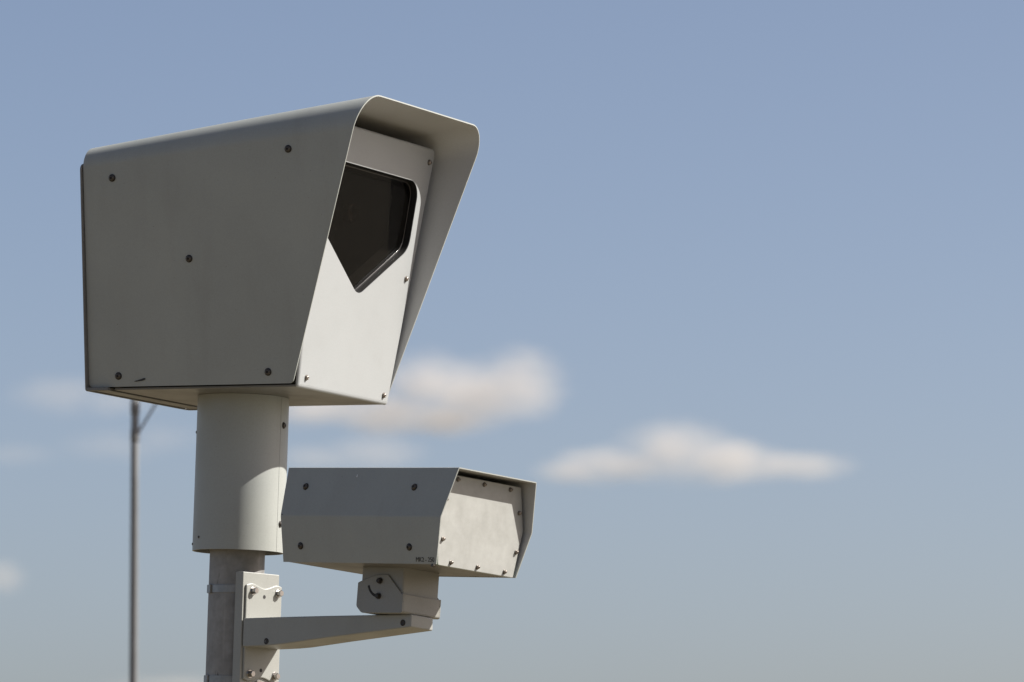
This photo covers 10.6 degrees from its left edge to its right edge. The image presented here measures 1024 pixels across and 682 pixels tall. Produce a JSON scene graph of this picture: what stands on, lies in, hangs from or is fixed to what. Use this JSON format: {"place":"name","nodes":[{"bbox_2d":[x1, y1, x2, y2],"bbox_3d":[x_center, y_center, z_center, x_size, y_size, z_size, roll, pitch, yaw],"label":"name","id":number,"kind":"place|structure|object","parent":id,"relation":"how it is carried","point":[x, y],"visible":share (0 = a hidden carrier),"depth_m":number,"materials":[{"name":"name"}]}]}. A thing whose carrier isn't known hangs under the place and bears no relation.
{"place":"outdoors","nodes":[
{"label":"outdoors","id":0,"kind":"place"},
{"bbox_2d":[0,0,1023,681],"label":"sky","id":1,"kind":"structure","parent":0,"point":[737,286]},
{"label":"ground","id":2,"kind":"structure","parent":0,"visible":0},
{"bbox_2d":[129,400,155,681],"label":"street lamp","id":3,"kind":"object","parent":2,"relation":"on","point":[135,431],"visible":0.63,"depth_m":87.90,"materials":[{"name":"grey metal"}]},
{"bbox_2d":[205,549,264,675],"bbox_3d":[-0.734,1.787,13.870,0.140,3.120,0.140,2,-6,-3],"label":"steel pole","id":4,"kind":"object","parent":2,"relation":"on","point":[225,565],"visible":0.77,"depth_m":13.93,"materials":[{"name":"grey metal"}]},
{"bbox_2d":[80,95,479,555],"bbox_3d":[-0.596,-0.020,14.022,0.816,1.115,0.655,-1,-7,27],"label":"traffic camera","id":5,"kind":"object","parent":4,"relation":"attached to","point":[247,283],"visible":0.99,"depth_m":13.89,"materials":[{"name":"paint"}]},
{"bbox_2d":[80,164,196,409],"bbox_3d":[-0.926,-0.132,14.204,0.068,0.573,0.645,-1,-7,27],"label":"rear door","id":6,"kind":"structure","parent":5,"relation":"in","point":[88,388],"depth_m":13.96,"materials":[{"name":"grey metal"}]},
{"bbox_2d":[328,162,416,292],"bbox_3d":[-0.396,-0.280,13.951,0.065,0.313,0.470,7,-3,28],"label":"window","id":7,"kind":"structure","parent":5,"relation":"in","point":[371,226],"depth_m":13.98,"materials":[{"name":"black glass"}]},
{"bbox_2d":[204,572,440,681],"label":"pole bracket","id":8,"kind":"object","parent":4,"relation":"attached to","point":[265,632],"visible":0.98,"depth_m":13.79,"materials":[{"name":"silver metal"}]},
{"bbox_2d":[281,467,536,599],"bbox_3d":[-0.261,0.490,13.600,0.567,0.322,0.339,-1,-9,41],"label":"flash unit","id":9,"kind":"object","parent":8,"relation":"on","point":[417,531],"visible":1,"depth_m":13.49,"materials":[{"name":"paint"}]}
]}

